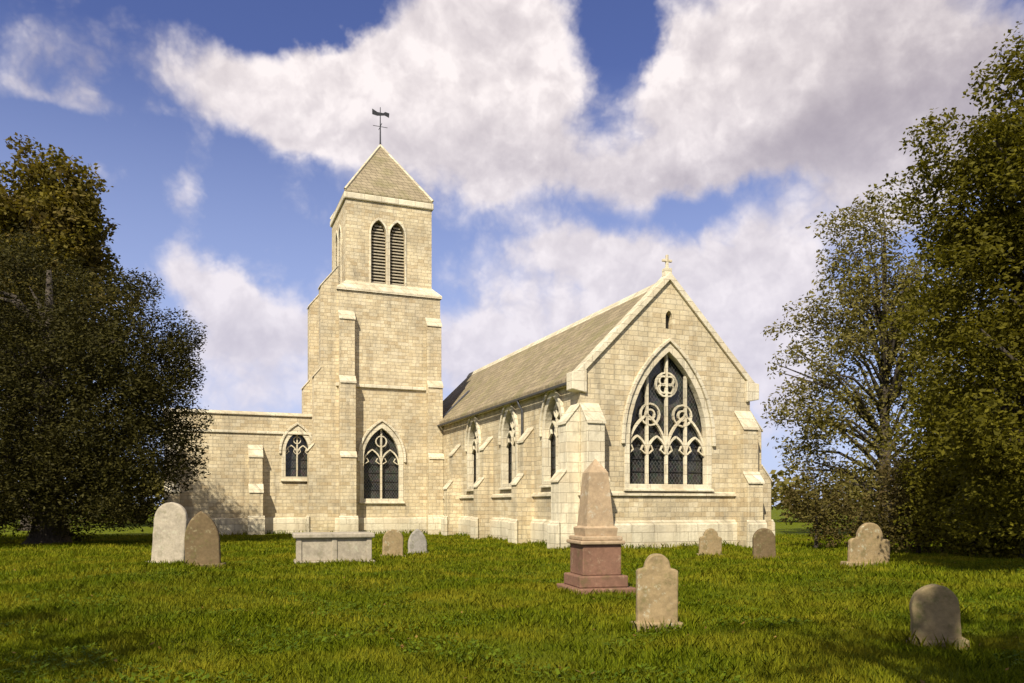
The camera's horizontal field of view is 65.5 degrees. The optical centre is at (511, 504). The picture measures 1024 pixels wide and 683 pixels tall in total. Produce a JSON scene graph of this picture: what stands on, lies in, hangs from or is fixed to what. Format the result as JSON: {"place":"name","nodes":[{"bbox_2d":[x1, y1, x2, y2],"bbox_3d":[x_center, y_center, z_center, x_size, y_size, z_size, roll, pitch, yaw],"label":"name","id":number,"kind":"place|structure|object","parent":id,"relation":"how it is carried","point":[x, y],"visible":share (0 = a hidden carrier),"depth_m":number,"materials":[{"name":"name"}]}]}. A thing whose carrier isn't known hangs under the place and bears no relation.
{"place":"outdoors","nodes":[
{"label":"outdoors","id":0,"kind":"place"},
{"bbox_2d":[0,506,1023,682],"bbox_3d":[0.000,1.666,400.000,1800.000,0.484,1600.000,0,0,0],"label":"ground","id":1,"kind":"structure","parent":0,"point":[796,527],"depth_m":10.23,"materials":[{"name":"green plant"}]},
{"bbox_2d":[0,132,145,530],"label":"lime tree","id":2,"kind":"object","parent":1,"relation":"on","point":[67,218],"visible":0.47,"depth_m":56.45,"materials":[{"name":"green plant"}]},
{"bbox_2d":[0,222,216,545],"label":"yew tree","id":3,"kind":"object","parent":1,"relation":"on","point":[46,448],"visible":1,"depth_m":34.80,"materials":[{"name":"green plant"}]},
{"bbox_2d":[148,502,187,562],"bbox_3d":[-9.241,0.875,21.526,1.178,1.905,0.294,3,-2,9],"label":"gravestone","id":4,"kind":"object","parent":1,"relation":"on","point":[170,523],"visible":0.77,"depth_m":21.46,"materials":[{"name":"grey stone"}]},
{"bbox_2d":[182,511,225,567],"bbox_3d":[-7.764,0.957,19.979,1.054,1.602,0.273,-2,2,-6],"label":"gravestone","id":5,"kind":"object","parent":1,"relation":"on","point":[202,542],"visible":0.84,"depth_m":19.91,"materials":[{"name":"brown stone"}]},
{"bbox_2d":[292,532,374,563],"bbox_3d":[-5.051,1.295,22.500,2.240,1.030,1.190,0,0,-17],"label":"chest tomb","id":6,"kind":"object","parent":1,"relation":"on","point":[323,546],"visible":0.84,"depth_m":22.02,"materials":[{"name":"grey stone"}]},
{"bbox_2d":[381,529,405,557],"bbox_3d":[-4.037,1.400,27.003,0.868,1.153,0.252,2,0,-14],"label":"gravestone","id":7,"kind":"object","parent":1,"relation":"on","point":[393,541],"visible":0.76,"depth_m":26.95,"materials":[{"name":"beige stone"}]},
{"bbox_2d":[408,529,426,553],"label":"gravestone","id":8,"kind":"object","parent":1,"relation":"on","point":[417,541],"visible":0.68,"depth_m":28.93,"materials":[{"name":"grey stone"}]},
{"bbox_2d":[1,465,896,523],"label":"treeline","id":9,"kind":"object","parent":1,"relation":"on","point":[778,488],"visible":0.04,"depth_m":83.30,"materials":[{"name":"green plant"}]},
{"bbox_2d":[163,107,774,548],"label":"church","id":10,"kind":"structure","parent":1,"relation":"on","point":[645,397],"depth_m":47.86,"materials":[{"name":"stone"}]},
{"bbox_2d":[279,422,311,480],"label":"window frame","id":11,"kind":"structure","parent":10,"relation":"in","point":[294,447],"depth_m":50.78,"materials":[{"name":"beige stone"}]},
{"bbox_2d":[357,419,405,502],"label":"window frame","id":12,"kind":"structure","parent":10,"relation":"in","point":[381,466],"depth_m":50.94,"materials":[{"name":"beige stone"}]},
{"bbox_2d":[465,416,480,490],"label":"window frame","id":13,"kind":"structure","parent":10,"relation":"in","point":[473,428],"depth_m":46.47,"materials":[{"name":"beige stone"}]},
{"bbox_2d":[498,404,518,489],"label":"window frame","id":14,"kind":"structure","parent":10,"relation":"in","point":[508,418],"depth_m":41.18,"materials":[{"name":"beige stone"}]},
{"bbox_2d":[539,389,563,487],"bbox_3d":[1.960,-3.116,35.613,0.580,4.633,2.630,0,0,-22],"label":"window frame","id":15,"kind":"structure","parent":10,"relation":"in","point":[551,398],"depth_m":36.35,"materials":[{"name":"beige stone"}]},
{"bbox_2d":[621,338,715,490],"bbox_3d":[6.756,-3.918,34.710,4.730,6.635,0.580,0,0,-22],"label":"window frame","id":16,"kind":"structure","parent":10,"relation":"in","point":[665,447],"depth_m":34.82,"materials":[{"name":"beige stone"}]},
{"bbox_2d":[0,557,1023,682],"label":"weeds","id":17,"kind":"object","parent":1,"relation":"on","point":[162,680],"visible":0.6,"depth_m":9.05,"materials":[{"name":"green plant"}]},
{"bbox_2d":[13,561,1016,682],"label":"fallen leaves","id":18,"kind":"object","parent":1,"relation":"on","point":[402,646],"visible":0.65,"depth_m":9.31,"materials":[{"name":"brown plant"}]},
{"bbox_2d":[557,459,635,594],"bbox_3d":[1.589,0.484,15.200,1.200,2.740,1.200,0,0,-14],"label":"monument","id":19,"kind":"object","parent":1,"relation":"on","point":[595,541],"visible":0.92,"depth_m":14.91,"materials":[{"name":"pink stone"}]},
{"bbox_2d":[629,553,682,631],"bbox_3d":[1.804,1.171,9.921,0.645,1.135,0.231,1,-3,-7],"label":"gravestone","id":20,"kind":"object","parent":1,"relation":"on","point":[656,587],"visible":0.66,"depth_m":9.87,"materials":[{"name":"beige stone"}]},
{"bbox_2d":[697,528,723,555],"bbox_3d":[6.722,1.363,27.003,0.992,1.153,0.273,2,0,-11],"label":"gravestone","id":21,"kind":"object","parent":1,"relation":"on","point":[710,540],"visible":0.73,"depth_m":26.93,"materials":[{"name":"beige stone"}]},
{"bbox_2d":[752,528,779,558],"bbox_3d":[7.909,1.323,24.996,0.930,1.205,0.273,-2,0,-11],"label":"gravestone","id":22,"kind":"object","parent":1,"relation":"on","point":[763,542],"visible":0.74,"depth_m":24.93,"materials":[{"name":"brown stone"}]},
{"bbox_2d":[780,464,864,548],"bbox_3d":[13.123,0.184,34.052,3.628,3.808,2.840,0,0,0],"label":"shrub","id":23,"kind":"object","parent":1,"relation":"on","point":[816,518],"visible":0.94,"depth_m":33.65,"materials":[{"name":"green plant"}]},
{"bbox_2d":[840,523,889,566],"bbox_3d":[9.189,1.103,20.504,1.426,1.300,0.294,2,0,-11],"label":"gravestone","id":24,"kind":"object","parent":1,"relation":"on","point":[867,543],"visible":0.73,"depth_m":20.42,"materials":[{"name":"beige stone"}]},
{"bbox_2d":[840,501,890,538],"bbox_3d":[14.825,0.888,32.928,2.425,2.295,2.351,0,0,0],"label":"shrub","id":25,"kind":"object","parent":1,"relation":"on","point":[868,505],"visible":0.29,"depth_m":32.85,"materials":[{"name":"green plant"}]},
{"bbox_2d":[760,188,993,527],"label":"broadleaf tree","id":26,"kind":"object","parent":1,"relation":"on","point":[887,351],"visible":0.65,"depth_m":46.48,"materials":[{"name":"green plant"}]},
{"bbox_2d":[848,437,958,553],"bbox_3d":[15.684,-0.228,29.929,5.131,4.630,4.696,0,0,-39],"label":"shrub","id":27,"kind":"object","parent":1,"relation":"on","point":[896,498],"visible":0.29,"depth_m":29.84,"materials":[{"name":"green plant"}]},
{"bbox_2d":[906,584,969,649],"bbox_3d":[4.723,1.331,8.889,0.620,0.898,0.252,-4,2,11],"label":"gravestone","id":28,"kind":"object","parent":1,"relation":"on","point":[934,609],"visible":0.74,"depth_m":8.82,"materials":[{"name":"grey stone"}]},
{"bbox_2d":[864,21,1023,546],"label":"broadleaf tree","id":29,"kind":"object","parent":1,"relation":"on","point":[972,251],"visible":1,"depth_m":16.76,"materials":[{"name":"green plant"}]},
{"bbox_2d":[876,351,1023,558],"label":"shrub","id":30,"kind":"object","parent":1,"relation":"on","point":[932,501],"visible":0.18,"depth_m":26.98,"materials":[{"name":"green plant"}]},
{"bbox_2d":[914,366,1023,558],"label":"shrub","id":31,"kind":"object","parent":1,"relation":"on","point":[1011,400],"visible":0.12,"depth_m":25.56,"materials":[{"name":"green plant"}]},
{"bbox_2d":[0,0,1023,505],"label":"sky","id":32,"kind":"structure","parent":0,"point":[561,149],"materials":[{"name":"blue"}]}
]}

